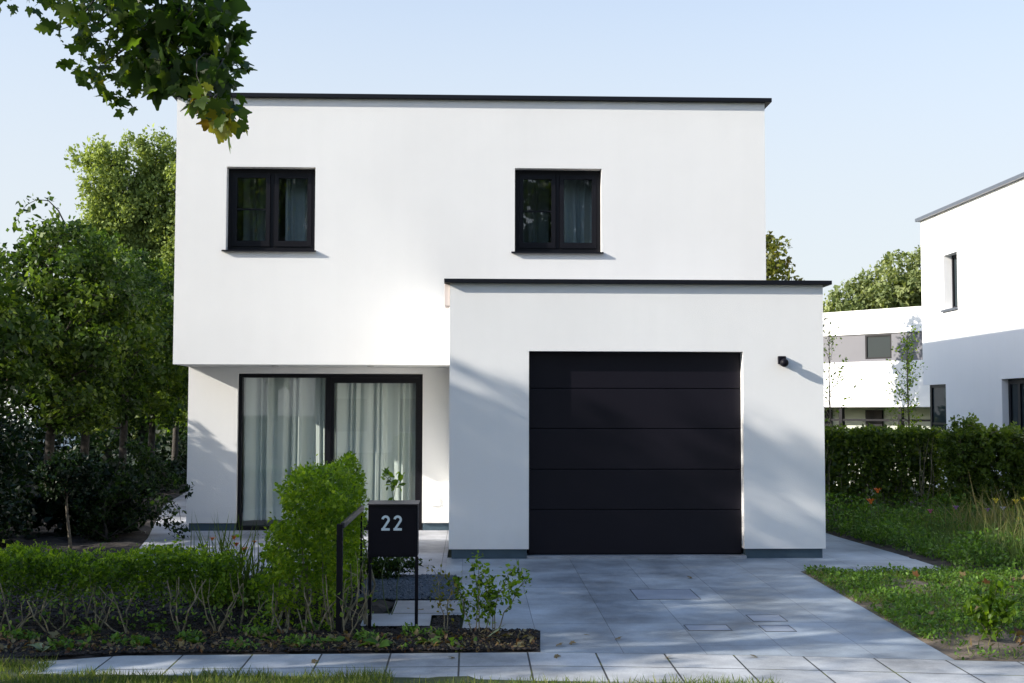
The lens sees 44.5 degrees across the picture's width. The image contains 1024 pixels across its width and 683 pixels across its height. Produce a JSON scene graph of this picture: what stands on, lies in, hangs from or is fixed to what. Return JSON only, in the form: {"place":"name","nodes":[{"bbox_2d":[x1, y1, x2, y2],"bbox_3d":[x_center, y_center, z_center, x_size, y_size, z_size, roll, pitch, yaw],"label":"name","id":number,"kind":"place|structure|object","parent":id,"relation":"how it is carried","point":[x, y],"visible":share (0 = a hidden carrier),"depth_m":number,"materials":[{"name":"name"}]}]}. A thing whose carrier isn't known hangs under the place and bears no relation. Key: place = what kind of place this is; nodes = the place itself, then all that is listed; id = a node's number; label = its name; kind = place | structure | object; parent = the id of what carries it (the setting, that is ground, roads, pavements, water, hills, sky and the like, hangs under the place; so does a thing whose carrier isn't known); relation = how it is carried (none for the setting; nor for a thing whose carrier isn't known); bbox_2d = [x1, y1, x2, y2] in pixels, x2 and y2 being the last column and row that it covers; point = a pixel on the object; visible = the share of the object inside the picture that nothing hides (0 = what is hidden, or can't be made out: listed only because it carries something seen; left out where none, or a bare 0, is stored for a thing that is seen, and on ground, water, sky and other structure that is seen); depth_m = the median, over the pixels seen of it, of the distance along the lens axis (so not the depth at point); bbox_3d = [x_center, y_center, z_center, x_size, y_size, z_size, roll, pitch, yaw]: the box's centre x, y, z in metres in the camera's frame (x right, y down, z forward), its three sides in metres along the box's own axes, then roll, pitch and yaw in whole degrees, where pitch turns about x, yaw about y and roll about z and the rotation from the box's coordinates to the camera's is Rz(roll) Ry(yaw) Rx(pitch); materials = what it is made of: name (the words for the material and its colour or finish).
{"place":"outdoors","nodes":[
{"label":"outdoors","id":0,"kind":"place"},
{"bbox_2d":[0,364,78,470],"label":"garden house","id":1,"kind":"structure","parent":0,"point":[33,427],"depth_m":45.39,"materials":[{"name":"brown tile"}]},
{"bbox_2d":[136,492,448,576],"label":"garden path","id":2,"kind":"structure","parent":0,"point":[434,545],"depth_m":15.85,"materials":[{"name":"concrete"}]},
{"bbox_2d":[0,652,779,682],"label":"verge grass","id":3,"kind":"structure","parent":0,"point":[303,678],"depth_m":8.10,"materials":[{"name":"green plant"}]},
{"bbox_2d":[353,574,457,601],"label":"gravel","id":4,"kind":"structure","parent":0,"point":[406,587],"depth_m":11.75,"materials":[{"name":"grey gravel"}]},
{"bbox_2d":[1,432,943,673],"bbox_3d":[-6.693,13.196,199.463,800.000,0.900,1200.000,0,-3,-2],"label":"ground","id":5,"kind":"structure","parent":0,"point":[432,616],"depth_m":10.86,"materials":[{"name":"brown soil"}]},
{"bbox_2d":[0,409,69,486],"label":"shrub","id":6,"kind":"object","parent":5,"relation":"on","point":[39,436],"visible":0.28,"depth_m":27.90,"materials":[{"name":"green plant"}]},
{"bbox_2d":[3,402,144,484],"bbox_3d":[-13.710,3.292,37.844,4.534,4.138,4.225,2,-4,-35],"label":"shrub","id":7,"kind":"object","parent":5,"relation":"on","point":[58,436],"visible":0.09,"depth_m":37.48,"materials":[{"name":"green plant"}]},
{"bbox_2d":[63,132,148,461],"bbox_3d":[-12.213,-0.788,37.870,2.740,11.032,2.830,1,-3,-19],"label":"tree","id":8,"kind":"object","parent":5,"relation":"on","point":[101,162],"visible":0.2,"depth_m":37.46,"materials":[{"name":"green plant"}]},
{"bbox_2d":[67,407,187,481],"bbox_3d":[-9.095,3.312,35.565,7.048,4.459,4.573,0,-3,-2],"label":"shrub","id":9,"kind":"object","parent":5,"relation":"on","point":[161,439],"visible":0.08,"depth_m":34.76,"materials":[{"name":"green plant"}]},
{"bbox_2d":[0,0,257,150],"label":"maple tree","id":10,"kind":"object","parent":5,"relation":"on","point":[154,41],"visible":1,"depth_m":7.86,"materials":[{"name":"green plant"}]},
{"bbox_2d":[111,124,176,450],"bbox_3d":[-11.258,-0.977,38.517,2.805,11.489,2.889,2,-4,-30],"label":"tree","id":11,"kind":"object","parent":5,"relation":"on","point":[147,183],"visible":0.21,"depth_m":38.09,"materials":[{"name":"green plant"}]},
{"bbox_2d":[127,427,172,444],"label":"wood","id":12,"kind":"object","parent":5,"relation":"on","point":[162,433],"depth_m":91.66,"materials":[{"name":"green plant"}]},
{"bbox_2d":[143,141,184,455],"bbox_3d":[-9.947,-0.748,38.131,3.099,10.990,3.088,0,-3,-2],"label":"tree","id":13,"kind":"object","parent":5,"relation":"on","point":[168,217],"visible":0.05,"depth_m":37.71,"materials":[{"name":"green plant"}]},
{"bbox_2d":[150,277,187,459],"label":"boundary tree","id":14,"kind":"object","parent":5,"relation":"on","point":[175,439],"depth_m":32.18,"materials":[{"name":"green plant"}]},
{"bbox_2d":[157,404,187,449],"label":"shrub","id":15,"kind":"object","parent":5,"relation":"on","point":[170,430],"visible":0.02,"depth_m":36.94,"materials":[{"name":"green plant"}]},
{"bbox_2d":[161,449,186,482],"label":"shrub","id":16,"kind":"object","parent":5,"relation":"on","point":[182,461],"visible":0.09,"depth_m":29.04,"materials":[{"name":"green plant"}]},
{"bbox_2d":[0,484,539,663],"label":"planting bed","id":17,"kind":"object","parent":5,"relation":"on","point":[127,541],"visible":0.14,"depth_m":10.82,"materials":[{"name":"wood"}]},
{"bbox_2d":[0,476,31,515],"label":"shrub","id":18,"kind":"object","parent":17,"relation":"on","point":[7,511],"visible":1,"depth_m":14.25,"materials":[{"name":"green plant"}]},
{"bbox_2d":[0,484,36,546],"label":"shrub","id":19,"kind":"object","parent":17,"relation":"on","point":[15,521],"visible":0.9,"depth_m":15.17,"materials":[{"name":"green plant"}]},
{"bbox_2d":[0,399,43,530],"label":"shrub","id":20,"kind":"object","parent":17,"relation":"on","point":[7,447],"visible":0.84,"depth_m":16.10,"materials":[{"name":"green plant"}]},
{"bbox_2d":[0,242,59,419],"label":"boundary tree","id":21,"kind":"object","parent":17,"relation":"on","point":[19,327],"visible":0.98,"depth_m":19.66,"materials":[{"name":"green plant"}]},
{"bbox_2d":[1,468,64,516],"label":"shrub","id":22,"kind":"object","parent":17,"relation":"on","point":[24,492],"visible":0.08,"depth_m":19.68,"materials":[{"name":"green plant"}]},
{"bbox_2d":[28,643,49,651],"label":"broad leaf plant","id":23,"kind":"object","parent":17,"relation":"on","point":[38,646],"visible":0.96,"depth_m":8.93,"materials":[{"name":"green plant"}]},
{"bbox_2d":[48,630,59,637],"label":"fallen leaf","id":24,"kind":"object","parent":17,"relation":"on","point":[56,633],"visible":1,"depth_m":9.43,"materials":[{"name":"plant"}]},
{"bbox_2d":[32,446,103,548],"bbox_3d":[-5.364,1.913,15.015,0.831,1.327,0.802,0,-3,-2],"label":"ball tree","id":25,"kind":"object","parent":17,"relation":"on","point":[63,475],"visible":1,"depth_m":14.94,"materials":[{"name":"green plant"}]},
{"bbox_2d":[0,191,160,463],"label":"boundary tree","id":26,"kind":"object","parent":17,"relation":"on","point":[96,276],"visible":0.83,"depth_m":21.80,"materials":[{"name":"green plant"}]},
{"bbox_2d":[15,453,159,538],"bbox_3d":[-5.650,2.137,16.567,2.015,1.327,1.482,0,-3,-2],"label":"shrub","id":27,"kind":"object","parent":17,"relation":"on","point":[51,511],"visible":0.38,"depth_m":16.40,"materials":[{"name":"green plant"}]},
{"bbox_2d":[75,636,106,651],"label":"weed tuft","id":28,"kind":"object","parent":17,"relation":"on","point":[84,643],"visible":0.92,"depth_m":9.06,"materials":[{"name":"green plant"}]},
{"bbox_2d":[23,224,172,458],"bbox_3d":[-8.279,0.400,24.459,3.223,5.449,3.262,0,-3,-2],"label":"boundary tree","id":29,"kind":"object","parent":17,"relation":"on","point":[128,383],"visible":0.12,"depth_m":24.31,"materials":[{"name":"green plant"}]},
{"bbox_2d":[68,438,194,541],"bbox_3d":[-4.882,1.936,16.048,1.592,1.402,1.113,0,-3,-2],"label":"arching shrub","id":30,"kind":"object","parent":17,"relation":"on","point":[153,465],"visible":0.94,"depth_m":15.91,"materials":[{"name":"green plant"}]},
{"bbox_2d":[84,243,188,467],"bbox_3d":[-8.496,0.548,27.075,3.190,5.442,3.042,-2,-4,31],"label":"boundary tree","id":31,"kind":"object","parent":17,"relation":"on","point":[123,428],"visible":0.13,"depth_m":27.12,"materials":[{"name":"green plant"}]},
{"bbox_2d":[0,534,276,633],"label":"hedge","id":32,"kind":"object","parent":17,"relation":"on","point":[165,559],"visible":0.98,"depth_m":9.82,"materials":[{"name":"green plant"}]},
{"bbox_2d":[97,454,186,491],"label":"shrub","id":33,"kind":"object","parent":17,"relation":"on","point":[182,472],"visible":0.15,"depth_m":25.06,"materials":[{"name":"green plant"}]},
{"bbox_2d":[115,261,188,455],"bbox_3d":[-8.454,0.848,29.420,3.060,5.643,3.051,0,-3,-2],"label":"boundary tree","id":34,"kind":"object","parent":17,"relation":"on","point":[179,386],"visible":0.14,"depth_m":29.23,"materials":[{"name":"green plant"}]},
{"bbox_2d":[188,637,205,642],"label":"broad leaf plant","id":35,"kind":"object","parent":17,"relation":"on","point":[196,640],"visible":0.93,"depth_m":9.21,"materials":[{"name":"green plant"}]},
{"bbox_2d":[128,510,301,608],"bbox_3d":[-2.533,1.883,10.973,1.697,0.868,1.118,0,-3,-2],"label":"feathery foliage","id":36,"kind":"object","parent":17,"relation":"on","point":[247,571],"visible":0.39,"depth_m":10.91,"materials":[{"name":"green plant"}]},
{"bbox_2d":[0,618,447,651],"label":"bed weeds","id":37,"kind":"object","parent":17,"relation":"on","point":[117,638],"visible":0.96,"depth_m":9.38,"materials":[{"name":"green plant"}]},
{"bbox_2d":[0,626,538,655],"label":"leaf litter","id":38,"kind":"object","parent":17,"relation":"on","point":[138,648],"visible":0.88,"depth_m":9.20,"materials":[{"name":"brown plant"}]},
{"bbox_2d":[259,635,281,642],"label":"weed tuft","id":39,"kind":"object","parent":17,"relation":"on","point":[274,637],"visible":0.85,"depth_m":9.21,"materials":[{"name":"green plant"}]},
{"bbox_2d":[231,450,375,632],"bbox_3d":[-1.716,1.652,10.983,1.150,1.392,2.673,0,-3,-2],"label":"clipped bush","id":40,"kind":"object","parent":17,"relation":"on","point":[322,512],"visible":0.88,"depth_m":10.03,"materials":[{"name":"green plant"}]},
{"bbox_2d":[325,636,344,641],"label":"broad leaf plant","id":41,"kind":"object","parent":17,"relation":"on","point":[340,638],"visible":0.78,"depth_m":9.31,"materials":[{"name":"green plant"}]},
{"bbox_2d":[336,505,363,633],"bbox_3d":[-1.360,1.945,10.564,0.060,0.982,1.810,0,-3,-2],"label":"rail","id":42,"kind":"object","parent":17,"relation":"on","point":[350,518],"visible":0.76,"depth_m":9.68,"materials":[{"name":"black metal"}]},
{"bbox_2d":[332,552,376,634],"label":"twiggy shrub","id":43,"kind":"object","parent":17,"relation":"on","point":[358,600],"visible":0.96,"depth_m":9.58,"materials":[{"name":"green plant"}]},
{"bbox_2d":[358,633,392,646],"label":"broad leaf plant","id":44,"kind":"object","parent":17,"relation":"on","point":[385,642],"visible":0.9,"depth_m":9.14,"materials":[{"name":"green plant"}]},
{"bbox_2d":[367,500,419,628],"bbox_3d":[-0.943,1.890,9.950,0.404,1.226,0.270,0,-3,-2],"label":"letterbox","id":45,"kind":"object","parent":17,"relation":"on","point":[393,528],"visible":0.94,"depth_m":9.85,"materials":[{"name":"black metal"}]},
{"bbox_2d":[361,613,461,625],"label":"stepping slabs","id":46,"kind":"structure","parent":17,"relation":"on","point":[424,619],"depth_m":10.24,"materials":[{"name":"concrete"}]},
{"bbox_2d":[380,467,405,614],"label":"lone plant","id":47,"kind":"object","parent":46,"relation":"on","point":[394,482],"visible":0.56,"depth_m":10.51,"materials":[{"name":"green plant"}]},
{"bbox_2d":[413,636,440,643],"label":"broad leaf plant","id":48,"kind":"object","parent":17,"relation":"on","point":[434,639],"visible":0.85,"depth_m":9.29,"materials":[{"name":"green plant"}]},
{"bbox_2d":[392,600,462,612],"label":"stepping slabs","id":49,"kind":"structure","parent":17,"relation":"on","point":[403,606],"depth_m":10.84,"materials":[{"name":"concrete"}]},
{"bbox_2d":[426,559,466,633],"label":"young shrub","id":50,"kind":"object","parent":17,"relation":"on","point":[443,595],"visible":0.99,"depth_m":9.71,"materials":[{"name":"green plant"}]},
{"bbox_2d":[448,636,476,651],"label":"weed tuft","id":51,"kind":"object","parent":17,"relation":"on","point":[460,638],"visible":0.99,"depth_m":9.16,"materials":[{"name":"green plant"}]},
{"bbox_2d":[445,550,500,632],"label":"young shrub","id":52,"kind":"object","parent":17,"relation":"on","point":[479,582],"visible":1,"depth_m":9.71,"materials":[{"name":"green plant"}]},
{"bbox_2d":[479,560,531,634],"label":"young shrub","id":53,"kind":"object","parent":17,"relation":"on","point":[510,585],"visible":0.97,"depth_m":9.70,"materials":[{"name":"green plant"}]},
{"bbox_2d":[353,549,423,579],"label":"ground shrub","id":54,"kind":"object","parent":5,"relation":"on","point":[391,566],"visible":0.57,"depth_m":12.39,"materials":[{"name":"green plant"}]},
{"bbox_2d":[172,92,831,558],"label":"modern house","id":55,"kind":"structure","parent":5,"relation":"on","point":[640,376],"depth_m":16.41,"materials":[{"name":"white paint"}]},
{"bbox_2d":[243,178,280,240],"bbox_3d":[-3.491,-1.727,17.445,0.509,1.230,0.101,0,-3,1],"label":"curtain","id":56,"kind":"object","parent":55,"relation":"hanging from","point":[254,228],"visible":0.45,"depth_m":17.47,"materials":[{"name":"white fabric"}]},
{"bbox_2d":[228,169,314,249],"bbox_3d":[-3.183,-1.742,16.627,1.155,1.098,0.070,0,-3,-2],"label":"window frame","id":57,"kind":"structure","parent":55,"relation":"in","point":[258,171],"depth_m":16.59,"materials":[{"name":"black metal"}]},
{"bbox_2d":[243,378,324,520],"bbox_3d":[-3.171,1.484,17.454,1.118,2.000,0.144,0,-3,-4],"label":"curtain","id":58,"kind":"object","parent":55,"relation":"hanging from","point":[284,420],"visible":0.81,"depth_m":17.45,"materials":[{"name":"white fabric"}]},
{"bbox_2d":[285,179,307,240],"bbox_3d":[-2.848,-1.757,16.886,0.422,1.230,0.104,0,-3,-2],"label":"curtain","id":59,"kind":"object","parent":55,"relation":"hanging from","point":[296,210],"visible":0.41,"depth_m":16.90,"materials":[{"name":"grey fabric"}]},
{"bbox_2d":[334,383,415,517],"bbox_3d":[-1.924,1.509,17.491,1.230,1.960,0.143,0,-3,-2],"label":"curtain","id":60,"kind":"object","parent":55,"relation":"hanging from","point":[374,426],"visible":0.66,"depth_m":17.51,"materials":[{"name":"white fabric"}]},
{"bbox_2d":[523,180,548,242],"bbox_3d":[0.286,-1.712,17.584,0.470,1.230,0.104,0,-3,-2],"label":"curtain","id":61,"kind":"object","parent":55,"relation":"hanging from","point":[535,198],"visible":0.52,"depth_m":17.59,"materials":[{"name":"white fabric"}]},
{"bbox_2d":[515,170,599,251],"bbox_3d":[0.609,-1.734,16.753,1.146,1.110,0.070,0,-3,-2],"label":"window frame","id":62,"kind":"structure","parent":55,"relation":"in","point":[517,172],"depth_m":16.72,"materials":[{"name":"black metal"}]},
{"bbox_2d":[564,180,591,242],"bbox_3d":[0.900,-1.743,17.015,0.480,1.230,0.118,0,-3,1],"label":"curtain","id":63,"kind":"object","parent":55,"relation":"hanging from","point":[577,211],"visible":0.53,"depth_m":17.02,"materials":[{"name":"grey fabric"}]},
{"bbox_2d":[528,352,741,554],"bbox_3d":[1.397,1.279,14.232,2.423,2.318,0.075,0,-3,-2],"label":"garage door","id":64,"kind":"structure","parent":55,"relation":"in","point":[631,453],"depth_m":14.20,"materials":[{"name":"black metal"}]},
{"bbox_2d":[766,231,802,279],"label":"garden tree","id":65,"kind":"object","parent":5,"relation":"on","point":[773,271],"visible":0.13,"depth_m":35.03,"materials":[{"name":"green plant"}]},
{"bbox_2d":[823,278,891,312],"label":"distant tree","id":66,"kind":"object","parent":5,"relation":"on","point":[848,302],"visible":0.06,"depth_m":61.30,"materials":[{"name":"green plant"}]},
{"bbox_2d":[851,249,921,309],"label":"distant tree","id":67,"kind":"object","parent":5,"relation":"on","point":[886,284],"visible":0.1,"depth_m":60.85,"materials":[{"name":"green plant"}]},
{"bbox_2d":[892,243,921,307],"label":"distant tree","id":68,"kind":"object","parent":5,"relation":"on","point":[914,283],"visible":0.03,"depth_m":60.68,"materials":[{"name":"green plant"}]},
{"bbox_2d":[825,494,1023,572],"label":"flower border","id":69,"kind":"object","parent":5,"relation":"on","point":[925,559],"visible":0.06,"depth_m":14.74,"materials":[{"name":"plant"}]},
{"bbox_2d":[823,318,862,426],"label":"young tree","id":70,"kind":"object","parent":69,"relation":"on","point":[829,368],"visible":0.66,"depth_m":23.41,"materials":[{"name":"green plant"}]},
{"bbox_2d":[867,499,874,537],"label":"flower","id":71,"kind":"object","parent":69,"relation":"on","point":[870,501],"visible":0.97,"depth_m":15.96,"materials":[{"name":"orange plant"}]},
{"bbox_2d":[874,488,881,533],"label":"flower","id":72,"kind":"object","parent":69,"relation":"on","point":[877,490],"visible":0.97,"depth_m":15.97,"materials":[{"name":"orange plant"}]},
{"bbox_2d":[824,422,946,520],"bbox_3d":[5.345,1.959,18.703,2.306,1.520,0.947,0,-3,-2],"label":"garden hedge","id":73,"kind":"object","parent":69,"relation":"on","point":[874,452],"visible":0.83,"depth_m":18.52,"materials":[{"name":"green plant"}]},
{"bbox_2d":[884,320,924,500],"bbox_3d":[7.262,1.327,23.205,0.764,3.449,0.784,2,-4,-29],"label":"young tree","id":74,"kind":"object","parent":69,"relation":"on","point":[908,372],"visible":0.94,"depth_m":23.24,"materials":[{"name":"green plant"}]},
{"bbox_2d":[825,491,1023,569],"bbox_3d":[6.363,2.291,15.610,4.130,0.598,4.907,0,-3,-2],"label":"border weeds","id":75,"kind":"object","parent":69,"relation":"on","point":[901,526],"visible":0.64,"depth_m":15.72,"materials":[{"name":"green plant"}]},
{"bbox_2d":[934,425,975,512],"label":"hedge shrub","id":76,"kind":"object","parent":69,"relation":"on","point":[948,452],"visible":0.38,"depth_m":17.95,"materials":[{"name":"green plant"}]},
{"bbox_2d":[896,493,1023,565],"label":"seed stalks","id":77,"kind":"object","parent":69,"relation":"on","point":[994,529],"visible":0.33,"depth_m":15.59,"materials":[{"name":"green plant"}]},
{"bbox_2d":[942,412,995,513],"bbox_3d":[6.526,1.879,17.855,0.644,1.752,0.708,0,-3,-2],"label":"hedge shrub","id":78,"kind":"object","parent":69,"relation":"on","point":[968,425],"visible":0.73,"depth_m":17.72,"materials":[{"name":"green plant"}]},
{"bbox_2d":[954,424,998,514],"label":"hedge shrub","id":79,"kind":"object","parent":69,"relation":"on","point":[972,466],"visible":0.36,"depth_m":17.74,"materials":[{"name":"green plant"}]},
{"bbox_2d":[936,471,1023,535],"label":"golden stalks","id":80,"kind":"object","parent":69,"relation":"on","point":[993,512],"visible":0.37,"depth_m":15.68,"materials":[{"name":"green plant"}]},
{"bbox_2d":[969,423,1018,511],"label":"hedge shrub","id":81,"kind":"object","parent":69,"relation":"on","point":[990,484],"visible":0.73,"depth_m":17.60,"materials":[{"name":"green plant"}]},
{"bbox_2d":[985,421,1023,509],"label":"hedge shrub","id":82,"kind":"object","parent":69,"relation":"on","point":[1009,453],"visible":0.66,"depth_m":17.64,"materials":[{"name":"green plant"}]},
{"bbox_2d":[1011,425,1023,507],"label":"hedge shrub","id":83,"kind":"object","parent":69,"relation":"on","point":[1017,468],"visible":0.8,"depth_m":17.58,"materials":[{"name":"green plant"}]},
{"bbox_2d":[915,172,1023,489],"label":"neighbour house","id":84,"kind":"structure","parent":5,"relation":"on","point":[972,265],"depth_m":24.31,"materials":[{"name":"white paint"}]},
{"bbox_2d":[930,384,945,427],"bbox_3d":[9.010,1.592,26.293,0.088,1.369,0.930,0,-3,-2],"label":"corner window frame","id":85,"kind":"structure","parent":84,"relation":"in","point":[941,385],"depth_m":26.68,"materials":[{"name":"black metal"}]},
{"bbox_2d":[933,387,945,431],"bbox_3d":[8.999,1.583,26.243,0.006,1.240,0.830,0,-3,-2],"label":"corner window pane","id":86,"kind":"structure","parent":84,"relation":"in","point":[939,394],"depth_m":26.30,"materials":[{"name":"glass"}]},
{"bbox_2d":[952,254,957,307],"bbox_3d":[9.191,-1.240,25.630,0.070,1.126,0.716,0,-3,-2],"label":"window frame","id":87,"kind":"structure","parent":84,"relation":"in","point":[954,258],"depth_m":25.90,"materials":[{"name":"black metal"}]},
{"bbox_2d":[0,0,1023,308],"label":"sky","id":88,"kind":"structure","parent":0,"point":[882,116],"materials":[{"name":"blue"}]},
{"bbox_2d":[21,652,1023,682],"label":"pavement","id":89,"kind":"structure","parent":0,"point":[620,667],"depth_m":8.59,"materials":[{"name":"grey concrete"}]},
{"bbox_2d":[445,533,953,659],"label":"driveway","id":90,"kind":"structure","parent":0,"point":[565,602],"depth_m":10.91,"materials":[{"name":"concrete"}]},
{"bbox_2d":[630,589,700,599],"bbox_3d":[1.416,2.350,11.607,0.580,0.014,0.570,0,-2,-2],"label":"inspection cover","id":91,"kind":"object","parent":90,"relation":"on","point":[661,594],"visible":1,"depth_m":11.59,"materials":[{"name":"grey concrete"}]},
{"bbox_2d":[684,624,732,630],"bbox_3d":[1.565,2.292,9.996,0.350,0.014,0.240,0,-2,-2],"label":"inspection cover","id":92,"kind":"object","parent":90,"relation":"on","point":[717,627],"visible":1,"depth_m":10.00,"materials":[{"name":"grey"}]},
{"bbox_2d":[746,615,787,621],"bbox_3d":[2.121,2.309,10.420,0.290,0.014,0.290,0,-2,-2],"label":"inspection cover","id":93,"kind":"object","parent":90,"relation":"on","point":[760,618],"visible":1,"depth_m":10.40,"materials":[{"name":"grey"}]},
{"bbox_2d":[758,625,796,631],"bbox_3d":[2.116,2.293,9.975,0.250,0.014,0.260,0,-2,-2],"label":"inspection cover","id":94,"kind":"object","parent":90,"relation":"on","point":[776,628],"visible":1,"depth_m":9.97,"materials":[{"name":"grey metal"}]},
{"bbox_2d":[823,306,929,485],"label":"house","id":95,"kind":"structure","parent":0,"point":[865,343],"depth_m":38.48,"materials":[{"name":"white paint"}]},
{"bbox_2d":[865,334,891,358],"bbox_3d":[11.235,0.162,38.279,0.060,0.740,0.920,3,-4,-41],"label":"window","id":96,"kind":"structure","parent":95,"relation":"in","point":[876,346],"depth_m":38.28,"materials":[{"name":"grey glass"}]},
{"bbox_2d":[801,562,1023,661],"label":"lawn","id":97,"kind":"structure","parent":0,"point":[1006,641],"depth_m":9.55,"materials":[{"name":"green plant"}]},
{"bbox_2d":[963,574,1020,641],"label":"young shrub","id":98,"kind":"object","parent":97,"relation":"on","point":[987,620],"visible":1,"depth_m":9.52,"materials":[{"name":"green plant"}]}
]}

